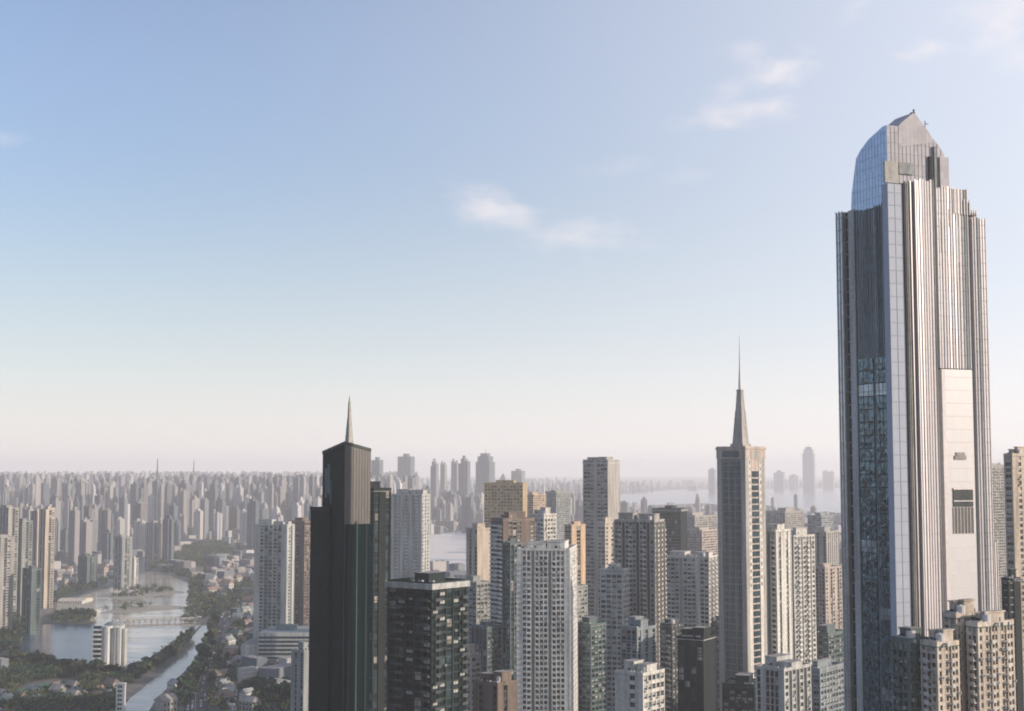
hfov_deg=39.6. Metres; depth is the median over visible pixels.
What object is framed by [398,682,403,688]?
window
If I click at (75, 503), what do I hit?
apartment tower
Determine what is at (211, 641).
broadleaf tree
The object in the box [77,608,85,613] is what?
broadleaf tree
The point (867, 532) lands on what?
window
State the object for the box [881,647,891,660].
window
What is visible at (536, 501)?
office tower
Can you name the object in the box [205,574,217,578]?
house
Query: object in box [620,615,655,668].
office tower
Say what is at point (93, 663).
broadleaf tree
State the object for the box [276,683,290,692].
broadleaf tree
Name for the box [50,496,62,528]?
apartment tower
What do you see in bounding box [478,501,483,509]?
apartment tower
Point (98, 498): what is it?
apartment tower
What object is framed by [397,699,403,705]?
window
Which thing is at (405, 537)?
window
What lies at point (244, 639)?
house
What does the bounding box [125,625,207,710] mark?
canal water
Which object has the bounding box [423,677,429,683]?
window
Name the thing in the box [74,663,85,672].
broadleaf tree
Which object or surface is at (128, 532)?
apartment tower
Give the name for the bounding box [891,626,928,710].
residential tower
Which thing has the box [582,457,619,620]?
office tower
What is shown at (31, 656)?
broadleaf tree
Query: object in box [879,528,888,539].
window
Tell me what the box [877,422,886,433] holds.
window
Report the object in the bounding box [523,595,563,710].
window
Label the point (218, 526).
apartment tower
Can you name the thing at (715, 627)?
residential tower
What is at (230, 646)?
house
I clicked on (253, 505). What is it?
apartment tower
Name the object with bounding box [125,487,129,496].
apartment tower
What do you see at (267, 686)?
broadleaf tree
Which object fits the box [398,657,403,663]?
window
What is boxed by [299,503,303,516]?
apartment tower
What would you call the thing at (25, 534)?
residential tower
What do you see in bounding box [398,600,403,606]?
window
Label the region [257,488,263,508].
apartment tower
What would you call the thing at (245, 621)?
house
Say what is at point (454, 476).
skyline tower
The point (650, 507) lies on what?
apartment tower
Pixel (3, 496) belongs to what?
apartment tower
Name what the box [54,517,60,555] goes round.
apartment tower
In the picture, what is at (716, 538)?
window
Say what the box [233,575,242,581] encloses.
house
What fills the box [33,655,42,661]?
broadleaf tree
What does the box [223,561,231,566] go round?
house
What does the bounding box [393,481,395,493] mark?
apartment tower
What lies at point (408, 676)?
window
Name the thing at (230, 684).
house
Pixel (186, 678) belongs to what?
broadleaf tree
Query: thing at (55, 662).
broadleaf tree
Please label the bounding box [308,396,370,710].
glass tower
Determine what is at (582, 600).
office tower
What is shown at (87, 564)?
residential tower
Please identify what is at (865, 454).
window
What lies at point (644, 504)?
apartment tower
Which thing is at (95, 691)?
house
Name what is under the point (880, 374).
window
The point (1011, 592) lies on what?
office tower
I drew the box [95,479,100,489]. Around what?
apartment tower
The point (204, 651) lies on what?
broadleaf tree
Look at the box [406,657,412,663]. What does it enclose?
window
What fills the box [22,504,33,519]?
apartment tower
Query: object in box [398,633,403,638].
window
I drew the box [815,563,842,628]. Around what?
residential tower
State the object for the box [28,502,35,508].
apartment tower
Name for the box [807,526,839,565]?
office tower
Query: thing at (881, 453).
window
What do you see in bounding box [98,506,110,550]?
apartment tower
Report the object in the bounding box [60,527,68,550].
residential tower
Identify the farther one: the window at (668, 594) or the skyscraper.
the window at (668, 594)
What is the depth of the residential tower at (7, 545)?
1551.03 m
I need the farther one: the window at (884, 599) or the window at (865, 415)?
the window at (865, 415)
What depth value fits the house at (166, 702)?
1043.47 m
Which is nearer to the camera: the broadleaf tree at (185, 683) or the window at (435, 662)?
the window at (435, 662)
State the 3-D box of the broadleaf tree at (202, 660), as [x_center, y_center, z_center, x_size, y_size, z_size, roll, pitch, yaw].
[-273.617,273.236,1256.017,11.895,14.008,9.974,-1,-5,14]
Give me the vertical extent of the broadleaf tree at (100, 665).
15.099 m
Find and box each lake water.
[19,624,93,662]
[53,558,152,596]
[55,571,202,664]
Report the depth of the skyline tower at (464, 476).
5088.50 m
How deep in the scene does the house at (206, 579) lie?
2158.18 m
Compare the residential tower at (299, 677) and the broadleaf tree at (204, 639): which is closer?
the residential tower at (299, 677)
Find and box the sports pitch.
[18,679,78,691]
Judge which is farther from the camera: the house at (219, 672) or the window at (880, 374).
the house at (219, 672)
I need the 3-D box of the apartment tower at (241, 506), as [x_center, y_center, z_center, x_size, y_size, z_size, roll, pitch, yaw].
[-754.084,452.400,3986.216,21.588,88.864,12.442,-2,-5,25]
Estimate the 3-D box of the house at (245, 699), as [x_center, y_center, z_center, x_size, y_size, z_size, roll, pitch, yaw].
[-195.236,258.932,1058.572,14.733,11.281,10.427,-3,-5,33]
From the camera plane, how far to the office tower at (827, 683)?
756.14 m
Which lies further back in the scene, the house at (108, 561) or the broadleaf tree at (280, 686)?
the house at (108, 561)
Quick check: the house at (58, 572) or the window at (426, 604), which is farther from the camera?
the house at (58, 572)
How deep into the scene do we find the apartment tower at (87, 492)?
3905.66 m
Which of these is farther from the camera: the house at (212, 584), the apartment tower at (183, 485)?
the apartment tower at (183, 485)
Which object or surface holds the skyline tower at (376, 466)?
on the ground
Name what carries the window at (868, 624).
in the skyscraper
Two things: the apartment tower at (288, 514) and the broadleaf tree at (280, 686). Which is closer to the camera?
the broadleaf tree at (280, 686)
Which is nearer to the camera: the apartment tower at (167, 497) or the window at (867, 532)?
the window at (867, 532)
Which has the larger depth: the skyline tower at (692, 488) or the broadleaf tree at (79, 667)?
the skyline tower at (692, 488)
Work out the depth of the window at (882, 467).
432.59 m
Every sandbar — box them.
[101,605,183,612]
[109,588,185,600]
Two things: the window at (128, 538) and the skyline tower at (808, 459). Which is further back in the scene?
the skyline tower at (808, 459)
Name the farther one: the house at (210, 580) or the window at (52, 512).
the house at (210, 580)
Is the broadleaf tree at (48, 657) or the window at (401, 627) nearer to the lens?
the window at (401, 627)
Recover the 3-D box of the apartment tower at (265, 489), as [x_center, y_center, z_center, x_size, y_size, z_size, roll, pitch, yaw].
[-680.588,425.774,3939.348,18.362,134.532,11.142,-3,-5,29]
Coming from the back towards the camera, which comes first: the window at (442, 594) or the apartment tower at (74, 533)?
the apartment tower at (74, 533)
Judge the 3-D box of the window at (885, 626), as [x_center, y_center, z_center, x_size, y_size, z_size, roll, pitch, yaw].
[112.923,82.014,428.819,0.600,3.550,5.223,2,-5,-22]
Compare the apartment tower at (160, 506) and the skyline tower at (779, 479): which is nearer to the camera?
the apartment tower at (160, 506)
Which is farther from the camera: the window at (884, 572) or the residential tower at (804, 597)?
the residential tower at (804, 597)
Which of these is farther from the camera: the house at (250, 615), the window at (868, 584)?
the house at (250, 615)
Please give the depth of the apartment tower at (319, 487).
3997.01 m
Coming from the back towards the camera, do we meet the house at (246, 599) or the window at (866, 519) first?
the house at (246, 599)
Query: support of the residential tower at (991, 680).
on the ground
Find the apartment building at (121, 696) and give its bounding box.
[116,682,126,710]
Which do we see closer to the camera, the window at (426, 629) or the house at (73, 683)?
the window at (426, 629)
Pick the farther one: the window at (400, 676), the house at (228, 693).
the house at (228, 693)
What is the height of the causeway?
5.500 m
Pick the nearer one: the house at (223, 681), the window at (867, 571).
the window at (867, 571)
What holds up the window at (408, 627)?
in the office tower at (427, 637)
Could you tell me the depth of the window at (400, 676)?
541.26 m
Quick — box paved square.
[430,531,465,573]
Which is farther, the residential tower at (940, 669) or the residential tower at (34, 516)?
the residential tower at (34, 516)
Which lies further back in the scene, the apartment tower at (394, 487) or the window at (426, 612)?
the apartment tower at (394, 487)
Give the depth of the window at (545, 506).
1892.89 m
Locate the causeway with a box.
[124,616,201,622]
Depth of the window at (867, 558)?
436.89 m
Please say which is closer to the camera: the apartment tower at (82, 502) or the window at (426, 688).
the window at (426, 688)
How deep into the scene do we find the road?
1193.03 m
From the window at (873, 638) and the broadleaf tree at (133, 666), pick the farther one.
the broadleaf tree at (133, 666)
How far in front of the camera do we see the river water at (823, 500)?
8816.79 m
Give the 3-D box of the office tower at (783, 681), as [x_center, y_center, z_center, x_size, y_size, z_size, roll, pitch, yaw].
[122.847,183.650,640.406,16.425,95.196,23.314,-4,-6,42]
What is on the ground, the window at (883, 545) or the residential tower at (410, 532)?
the residential tower at (410, 532)
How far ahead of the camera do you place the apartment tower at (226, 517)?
3683.16 m
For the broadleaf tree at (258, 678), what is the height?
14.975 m
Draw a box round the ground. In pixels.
[0,477,839,710]
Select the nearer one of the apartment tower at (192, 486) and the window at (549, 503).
the window at (549, 503)
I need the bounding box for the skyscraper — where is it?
[835,109,999,710]
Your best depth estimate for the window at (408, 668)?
539.02 m
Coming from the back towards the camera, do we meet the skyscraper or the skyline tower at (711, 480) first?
the skyline tower at (711, 480)
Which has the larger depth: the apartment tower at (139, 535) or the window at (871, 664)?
the apartment tower at (139, 535)
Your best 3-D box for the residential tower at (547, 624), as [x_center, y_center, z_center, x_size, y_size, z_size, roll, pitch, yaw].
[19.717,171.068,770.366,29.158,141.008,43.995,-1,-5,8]
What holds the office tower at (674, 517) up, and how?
on the ground
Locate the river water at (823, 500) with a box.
[620,488,840,513]
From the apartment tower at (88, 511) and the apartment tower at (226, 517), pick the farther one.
the apartment tower at (226, 517)
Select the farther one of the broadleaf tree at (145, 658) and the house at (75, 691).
the broadleaf tree at (145, 658)
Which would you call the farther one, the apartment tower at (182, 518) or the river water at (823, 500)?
the river water at (823, 500)
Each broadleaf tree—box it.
[27,650,39,658]
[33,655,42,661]
[42,654,58,662]
[50,660,58,665]
[59,658,72,667]
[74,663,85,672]
[76,659,86,663]
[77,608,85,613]
[88,658,101,670]
[96,661,106,671]
[101,665,109,671]
[108,663,120,671]
[126,665,136,671]
[141,656,150,661]
[176,675,192,685]
[176,681,191,694]
[186,664,201,671]
[186,671,195,681]
[188,668,201,676]
[195,643,206,650]
[195,657,209,665]
[198,648,209,655]
[201,636,207,642]
[204,629,213,638]
[207,621,218,630]
[207,637,216,651]
[207,643,213,651]
[207,673,216,682]
[211,613,220,620]
[244,678,254,687]
[249,675,265,686]
[259,682,271,701]
[262,676,276,684]
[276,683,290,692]
[281,685,290,708]
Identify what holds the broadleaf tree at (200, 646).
on the ground
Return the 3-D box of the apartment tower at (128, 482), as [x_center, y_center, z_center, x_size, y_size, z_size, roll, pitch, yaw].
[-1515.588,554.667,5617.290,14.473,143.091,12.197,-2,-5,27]
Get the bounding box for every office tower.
[370,481,390,710]
[466,523,490,580]
[467,644,480,710]
[471,621,501,672]
[473,670,517,710]
[484,480,526,526]
[527,492,545,516]
[545,490,570,538]
[564,521,585,583]
[578,584,587,621]
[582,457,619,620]
[597,517,613,620]
[615,659,664,710]
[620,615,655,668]
[651,505,687,555]
[677,626,715,710]
[687,511,715,528]
[687,527,717,553]
[722,672,755,710]
[755,653,811,710]
[766,507,803,529]
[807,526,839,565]
[808,512,833,530]
[811,657,843,710]
[816,624,843,662]
[1001,569,1023,710]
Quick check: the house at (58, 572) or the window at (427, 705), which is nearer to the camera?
the window at (427, 705)
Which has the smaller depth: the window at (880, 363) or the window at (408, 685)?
the window at (880, 363)
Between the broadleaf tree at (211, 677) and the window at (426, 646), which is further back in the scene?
the broadleaf tree at (211, 677)
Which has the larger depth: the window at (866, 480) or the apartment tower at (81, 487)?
the apartment tower at (81, 487)
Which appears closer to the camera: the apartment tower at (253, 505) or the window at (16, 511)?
the window at (16, 511)
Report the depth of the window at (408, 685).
538.63 m
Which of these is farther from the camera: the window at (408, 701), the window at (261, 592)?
the window at (261, 592)
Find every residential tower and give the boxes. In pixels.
[0,505,18,611]
[0,534,14,630]
[16,518,32,615]
[21,565,41,634]
[30,509,38,567]
[38,506,54,608]
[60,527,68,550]
[77,553,96,585]
[113,534,132,588]
[132,556,137,578]
[145,521,161,563]
[253,519,294,638]
[288,517,309,625]
[290,641,308,710]
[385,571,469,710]
[391,489,429,578]
[467,575,490,643]
[489,511,535,669]
[502,538,521,678]
[517,539,577,710]
[531,507,555,540]
[578,616,605,710]
[600,563,629,710]
[612,512,666,667]
[659,618,682,710]
[666,550,718,627]
[711,615,719,710]
[766,523,792,658]
[791,527,816,665]
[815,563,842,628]
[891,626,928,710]
[920,628,961,710]
[942,598,979,710]
[966,610,1016,710]
[992,463,1006,609]
[1003,447,1023,680]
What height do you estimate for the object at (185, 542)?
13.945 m
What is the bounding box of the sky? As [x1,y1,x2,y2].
[0,0,1023,476]
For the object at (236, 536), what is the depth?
3588.11 m
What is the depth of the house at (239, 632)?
1477.91 m
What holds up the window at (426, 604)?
in the office tower at (427, 637)
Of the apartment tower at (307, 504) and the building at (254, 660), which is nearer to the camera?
the building at (254, 660)
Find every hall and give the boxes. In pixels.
[55,598,92,603]
[65,608,101,613]
[112,590,139,595]
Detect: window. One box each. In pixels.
[6,540,10,627]
[13,511,17,611]
[28,522,31,567]
[50,512,54,606]
[127,538,129,587]
[156,524,157,561]
[259,585,288,631]
[296,574,309,625]
[395,537,427,578]
[397,690,403,696]
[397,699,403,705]
[397,705,464,710]
[398,591,403,597]
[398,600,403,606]
[398,608,403,614]
[398,616,403,622]
[398,624,403,630]
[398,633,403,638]
[398,641,403,647]
[398,649,403,655]
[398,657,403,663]
[398,666,403,671]
[398,674,403,680]
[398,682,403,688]
[406,608,412,613]
[406,616,412,622]
[406,624,412,630]
[406,633,412,638]
[406,641,412,646]
[406,649,412,655]
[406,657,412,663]
[406,666,412,671]
[406,674,412,680]
[406,682,411,688]
[406,691,411,696]
[406,699,411,705]
[407,591,412,597]
[407,600,412,605]
[423,652,429,658]
[423,660,429,666]
[423,668,429,675]
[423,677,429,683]
[423,685,429,691]
[423,694,429,700]
[423,702,429,708]
[424,593,429,599]
[424,602,429,608]
[424,610,429,616]
[424,618,429,624]
[424,627,429,633]
[424,635,429,641]
[424,643,429,649]
[433,610,437,616]
[433,660,437,666]
[440,592,444,597]
[454,590,458,596]
[454,607,458,612]
[454,615,458,620]
[454,623,458,629]
[460,672,464,678]
[485,511,511,524]
[492,616,501,669]
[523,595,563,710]
[527,506,545,516]
[546,499,569,537]
[579,694,604,710]
[586,530,593,614]
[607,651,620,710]
[619,560,662,641]
[667,593,716,626]
[687,521,715,528]
[687,538,716,553]
[766,517,803,529]
[773,609,788,653]
[796,640,815,662]
[814,702,842,710]
[858,358,873,370]
[858,371,873,383]
[859,384,874,396]
[859,397,874,408]
[859,410,874,421]
[859,423,875,434]
[860,436,875,447]
[860,449,875,460]
[860,462,875,473]
[860,475,876,486]
[861,488,876,499]
[861,501,876,512]
[861,514,876,525]
[861,527,877,538]
[862,540,877,552]
[862,553,877,565]
[862,566,877,578]
[862,579,878,591]
[863,592,878,604]
[863,605,878,618]
[863,618,879,631]
[863,631,879,644]
[864,644,879,658]
[864,657,879,671]
[864,670,880,685]
[864,684,880,698]
[865,697,880,710]
[875,357,885,368]
[875,370,885,381]
[876,383,885,394]
[876,396,885,407]
[876,409,886,420]
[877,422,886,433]
[877,435,886,446]
[877,449,887,460]
[877,462,887,473]
[877,475,887,486]
[878,488,887,499]
[878,501,888,513]
[878,515,888,526]
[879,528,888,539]
[879,541,888,553]
[879,554,889,566]
[879,567,889,579]
[880,581,889,593]
[880,594,890,606]
[880,607,890,620]
[881,621,890,633]
[881,634,890,647]
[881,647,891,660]
[881,661,891,674]
[882,674,891,687]
[882,688,892,701]
[882,701,892,710]
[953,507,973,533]
[993,494,1006,609]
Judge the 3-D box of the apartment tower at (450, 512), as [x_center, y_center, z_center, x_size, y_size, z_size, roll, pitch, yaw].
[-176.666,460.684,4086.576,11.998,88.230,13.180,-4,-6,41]
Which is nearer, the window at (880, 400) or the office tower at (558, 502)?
the window at (880, 400)
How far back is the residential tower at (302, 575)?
1410.34 m
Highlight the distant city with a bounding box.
[0,470,842,684]
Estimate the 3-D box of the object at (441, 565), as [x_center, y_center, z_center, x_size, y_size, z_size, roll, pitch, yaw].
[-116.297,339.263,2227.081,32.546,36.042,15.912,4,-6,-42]
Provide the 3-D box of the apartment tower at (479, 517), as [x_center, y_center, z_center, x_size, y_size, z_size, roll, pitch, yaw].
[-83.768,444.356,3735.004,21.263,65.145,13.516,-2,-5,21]
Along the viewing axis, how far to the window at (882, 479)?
432.27 m
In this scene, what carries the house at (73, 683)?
on the ground
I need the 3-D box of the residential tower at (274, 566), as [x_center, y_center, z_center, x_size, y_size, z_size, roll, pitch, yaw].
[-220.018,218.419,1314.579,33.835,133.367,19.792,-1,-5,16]
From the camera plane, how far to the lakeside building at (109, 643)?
1259.11 m
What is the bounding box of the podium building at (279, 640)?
[241,624,308,663]
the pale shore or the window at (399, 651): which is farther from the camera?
the pale shore
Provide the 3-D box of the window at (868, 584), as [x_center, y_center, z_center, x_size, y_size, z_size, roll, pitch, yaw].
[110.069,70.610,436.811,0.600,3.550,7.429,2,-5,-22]
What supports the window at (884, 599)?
in the skyscraper
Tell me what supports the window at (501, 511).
in the office tower at (501, 496)
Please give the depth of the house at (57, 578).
2277.66 m
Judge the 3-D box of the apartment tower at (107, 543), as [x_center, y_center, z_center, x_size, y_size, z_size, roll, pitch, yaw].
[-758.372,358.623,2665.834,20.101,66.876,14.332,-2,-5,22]
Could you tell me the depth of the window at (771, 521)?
2102.41 m
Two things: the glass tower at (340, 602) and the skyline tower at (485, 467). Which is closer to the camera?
the glass tower at (340, 602)
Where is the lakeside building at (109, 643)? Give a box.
[92,619,127,668]
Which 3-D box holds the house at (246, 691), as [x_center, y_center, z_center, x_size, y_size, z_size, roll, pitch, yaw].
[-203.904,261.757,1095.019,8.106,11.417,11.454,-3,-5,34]
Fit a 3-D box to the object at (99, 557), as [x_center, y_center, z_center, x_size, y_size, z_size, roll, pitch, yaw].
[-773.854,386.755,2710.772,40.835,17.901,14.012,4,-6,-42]
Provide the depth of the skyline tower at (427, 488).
4614.98 m
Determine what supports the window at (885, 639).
in the skyscraper
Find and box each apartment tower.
[0,486,6,505]
[18,503,24,517]
[19,491,25,505]
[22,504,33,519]
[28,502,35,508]
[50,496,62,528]
[52,498,60,520]
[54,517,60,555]
[60,498,63,525]
[62,480,71,502]
[64,494,72,527]
[68,507,79,565]
[73,496,78,509]
[77,479,84,501]
[79,495,85,523]
[79,517,92,555]
[83,503,92,517]
[85,482,90,505]
[87,516,97,550]
[90,484,95,493]
[92,504,98,542]
[94,493,102,505]
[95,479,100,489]
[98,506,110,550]
[101,529,112,563]
[104,482,112,510]
[111,511,113,537]
[112,502,118,526]
[115,517,124,535]
[119,487,126,496]
[119,495,127,535]
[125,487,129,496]
[126,478,130,487]
[127,504,129,535]
[133,499,145,530]
[133,518,146,550]
[138,481,147,521]
[147,482,151,495]
[157,480,163,519]
[162,514,173,564]
[164,482,170,518]
[169,503,177,519]
[172,485,177,502]
[174,518,180,544]
[178,488,186,515]
[178,513,186,540]
[179,481,188,524]
[189,495,198,526]
[190,480,195,495]
[193,508,202,539]
[200,496,208,540]
[208,482,217,527]
[211,506,215,538]
[214,511,222,540]
[216,495,224,536]
[219,478,225,498]
[225,504,228,529]
[229,506,239,529]
[236,485,243,507]
[239,501,243,510]
[239,509,246,542]
[244,494,250,510]
[247,496,259,549]
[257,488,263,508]
[259,507,267,518]
[260,503,268,513]
[263,485,267,504]
[272,507,280,518]
[274,513,282,520]
[285,507,291,520]
[289,484,292,499]
[292,502,301,519]
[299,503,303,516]
[304,499,310,517]
[306,481,308,500]
[308,502,316,519]
[316,485,321,495]
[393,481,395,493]
[396,480,401,493]
[447,502,453,520]
[448,497,455,520]
[475,512,483,522]
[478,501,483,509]
[579,505,582,522]
[620,500,628,511]
[641,497,647,512]
[647,505,653,512]
[695,497,700,510]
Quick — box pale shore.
[53,594,93,621]
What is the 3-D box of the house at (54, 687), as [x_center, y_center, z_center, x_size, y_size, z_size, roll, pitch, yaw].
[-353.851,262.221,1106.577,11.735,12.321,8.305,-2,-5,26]
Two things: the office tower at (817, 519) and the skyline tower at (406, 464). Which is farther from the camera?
the skyline tower at (406, 464)
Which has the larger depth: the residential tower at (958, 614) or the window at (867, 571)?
the window at (867, 571)
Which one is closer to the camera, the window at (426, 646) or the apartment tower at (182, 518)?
the window at (426, 646)
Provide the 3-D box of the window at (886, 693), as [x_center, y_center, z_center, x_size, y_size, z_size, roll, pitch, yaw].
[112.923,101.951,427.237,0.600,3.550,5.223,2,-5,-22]
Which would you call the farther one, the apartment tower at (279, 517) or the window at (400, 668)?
the apartment tower at (279, 517)
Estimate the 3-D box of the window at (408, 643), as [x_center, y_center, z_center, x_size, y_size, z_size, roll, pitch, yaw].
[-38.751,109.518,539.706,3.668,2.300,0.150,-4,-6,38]
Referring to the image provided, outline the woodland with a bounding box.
[0,539,290,710]
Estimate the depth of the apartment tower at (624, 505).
4824.28 m
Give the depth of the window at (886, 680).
427.65 m
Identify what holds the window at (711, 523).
in the office tower at (697, 519)
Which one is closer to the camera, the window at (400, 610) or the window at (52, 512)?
the window at (400, 610)
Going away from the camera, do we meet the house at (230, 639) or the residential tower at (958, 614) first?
the residential tower at (958, 614)
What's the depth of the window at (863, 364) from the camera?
441.66 m
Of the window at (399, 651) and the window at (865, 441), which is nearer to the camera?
the window at (865, 441)
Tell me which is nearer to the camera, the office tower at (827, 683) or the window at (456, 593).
the window at (456, 593)
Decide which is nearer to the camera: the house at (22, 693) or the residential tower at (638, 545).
the residential tower at (638, 545)
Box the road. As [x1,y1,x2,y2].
[184,587,242,710]
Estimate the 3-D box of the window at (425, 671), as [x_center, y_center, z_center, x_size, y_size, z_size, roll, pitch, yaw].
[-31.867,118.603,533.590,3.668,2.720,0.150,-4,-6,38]
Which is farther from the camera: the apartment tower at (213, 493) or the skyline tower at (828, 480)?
the skyline tower at (828, 480)
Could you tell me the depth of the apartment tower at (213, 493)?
3852.57 m
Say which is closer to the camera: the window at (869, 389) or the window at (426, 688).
the window at (869, 389)
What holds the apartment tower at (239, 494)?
on the ground
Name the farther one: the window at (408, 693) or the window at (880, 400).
the window at (408, 693)
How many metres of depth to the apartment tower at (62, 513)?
3803.43 m
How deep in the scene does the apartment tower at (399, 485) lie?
3944.01 m
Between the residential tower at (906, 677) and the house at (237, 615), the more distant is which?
the house at (237, 615)
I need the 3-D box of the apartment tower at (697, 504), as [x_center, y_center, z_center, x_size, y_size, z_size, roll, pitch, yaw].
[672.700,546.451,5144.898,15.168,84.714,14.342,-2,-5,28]
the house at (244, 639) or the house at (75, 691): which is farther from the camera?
the house at (244, 639)
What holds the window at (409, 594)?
in the office tower at (427, 637)
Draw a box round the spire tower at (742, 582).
[715,335,767,710]
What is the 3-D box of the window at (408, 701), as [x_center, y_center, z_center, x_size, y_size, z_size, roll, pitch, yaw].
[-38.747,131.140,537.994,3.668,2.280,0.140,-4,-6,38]
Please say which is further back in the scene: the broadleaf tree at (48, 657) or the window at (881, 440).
the broadleaf tree at (48, 657)
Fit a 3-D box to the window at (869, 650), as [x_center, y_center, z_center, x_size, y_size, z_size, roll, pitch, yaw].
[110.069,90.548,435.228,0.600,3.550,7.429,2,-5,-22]
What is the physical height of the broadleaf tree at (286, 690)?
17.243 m
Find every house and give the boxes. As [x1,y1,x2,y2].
[0,693,13,709]
[14,691,27,696]
[26,683,39,691]
[48,684,65,693]
[54,569,65,576]
[54,575,61,580]
[62,571,73,578]
[65,680,78,687]
[65,689,81,706]
[69,577,77,583]
[72,562,77,571]
[91,690,102,694]
[96,571,102,577]
[97,564,108,574]
[102,559,112,564]
[104,678,119,687]
[154,693,177,710]
[166,678,177,691]
[203,577,215,586]
[204,586,216,596]
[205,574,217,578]
[205,579,217,585]
[208,582,218,586]
[210,668,230,682]
[214,689,232,707]
[215,678,230,688]
[219,686,237,699]
[220,579,233,588]
[220,652,233,659]
[221,576,233,581]
[221,633,232,639]
[221,635,235,644]
[222,644,236,648]
[222,648,237,654]
[222,682,236,687]
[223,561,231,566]
[226,703,236,710]
[227,556,235,560]
[229,629,242,636]
[231,612,245,619]
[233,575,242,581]
[234,567,245,573]
[236,636,246,642]
[238,695,260,710]
[239,687,254,698]
[240,606,251,612]
[242,619,252,627]
[243,596,252,602]
[247,611,252,618]
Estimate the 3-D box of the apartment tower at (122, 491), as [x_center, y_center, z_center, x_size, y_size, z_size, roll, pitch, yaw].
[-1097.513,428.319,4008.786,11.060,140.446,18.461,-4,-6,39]
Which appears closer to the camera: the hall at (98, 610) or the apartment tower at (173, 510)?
the hall at (98, 610)
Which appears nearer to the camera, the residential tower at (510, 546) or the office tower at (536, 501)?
the residential tower at (510, 546)
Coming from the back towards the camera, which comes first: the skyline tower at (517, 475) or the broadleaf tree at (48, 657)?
the skyline tower at (517, 475)
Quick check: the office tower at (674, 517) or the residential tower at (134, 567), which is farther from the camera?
the residential tower at (134, 567)
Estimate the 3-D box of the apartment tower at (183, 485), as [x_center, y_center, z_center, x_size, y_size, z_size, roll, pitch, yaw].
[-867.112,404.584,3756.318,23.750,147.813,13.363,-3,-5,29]
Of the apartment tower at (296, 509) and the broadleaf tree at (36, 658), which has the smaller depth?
the broadleaf tree at (36, 658)
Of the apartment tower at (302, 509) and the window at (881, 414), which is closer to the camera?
the window at (881, 414)
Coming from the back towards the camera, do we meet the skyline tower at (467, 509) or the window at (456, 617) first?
the skyline tower at (467, 509)
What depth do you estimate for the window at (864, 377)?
441.44 m
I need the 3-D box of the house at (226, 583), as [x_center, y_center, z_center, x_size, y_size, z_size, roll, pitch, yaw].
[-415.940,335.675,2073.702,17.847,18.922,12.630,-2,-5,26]
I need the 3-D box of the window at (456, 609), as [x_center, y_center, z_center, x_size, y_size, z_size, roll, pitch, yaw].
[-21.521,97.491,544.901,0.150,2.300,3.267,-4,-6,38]
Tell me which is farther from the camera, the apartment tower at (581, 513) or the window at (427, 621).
the apartment tower at (581, 513)
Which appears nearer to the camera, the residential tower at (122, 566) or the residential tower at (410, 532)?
the residential tower at (410, 532)
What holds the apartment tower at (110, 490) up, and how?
on the ground
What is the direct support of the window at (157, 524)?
in the residential tower at (153, 540)
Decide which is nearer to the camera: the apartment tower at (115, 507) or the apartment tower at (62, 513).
the apartment tower at (115, 507)
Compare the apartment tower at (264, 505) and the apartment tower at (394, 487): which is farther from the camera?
the apartment tower at (394, 487)
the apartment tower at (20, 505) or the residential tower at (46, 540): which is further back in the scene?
the apartment tower at (20, 505)
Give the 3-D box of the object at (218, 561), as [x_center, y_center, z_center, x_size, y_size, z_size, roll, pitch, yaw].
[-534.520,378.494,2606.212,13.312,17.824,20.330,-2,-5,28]
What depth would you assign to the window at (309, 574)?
1408.74 m
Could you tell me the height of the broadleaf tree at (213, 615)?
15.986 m
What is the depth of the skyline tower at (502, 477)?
6690.89 m
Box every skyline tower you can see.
[371,457,382,476]
[397,454,414,477]
[424,485,430,500]
[430,458,438,497]
[440,460,446,491]
[444,491,457,519]
[451,459,457,492]
[458,456,469,496]
[461,494,473,532]
[476,451,494,493]
[500,473,505,479]
[511,469,524,481]
[687,486,697,489]
[708,468,715,493]
[774,470,784,489]
[789,474,798,488]
[802,444,814,491]
[823,470,834,488]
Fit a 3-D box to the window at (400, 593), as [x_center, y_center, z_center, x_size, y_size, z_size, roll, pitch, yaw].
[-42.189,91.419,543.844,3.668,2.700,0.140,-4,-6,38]
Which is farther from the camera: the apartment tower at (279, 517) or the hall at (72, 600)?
the apartment tower at (279, 517)
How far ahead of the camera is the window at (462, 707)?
542.32 m
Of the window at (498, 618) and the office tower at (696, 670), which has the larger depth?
the window at (498, 618)
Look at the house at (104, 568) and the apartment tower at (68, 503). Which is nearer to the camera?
the house at (104, 568)

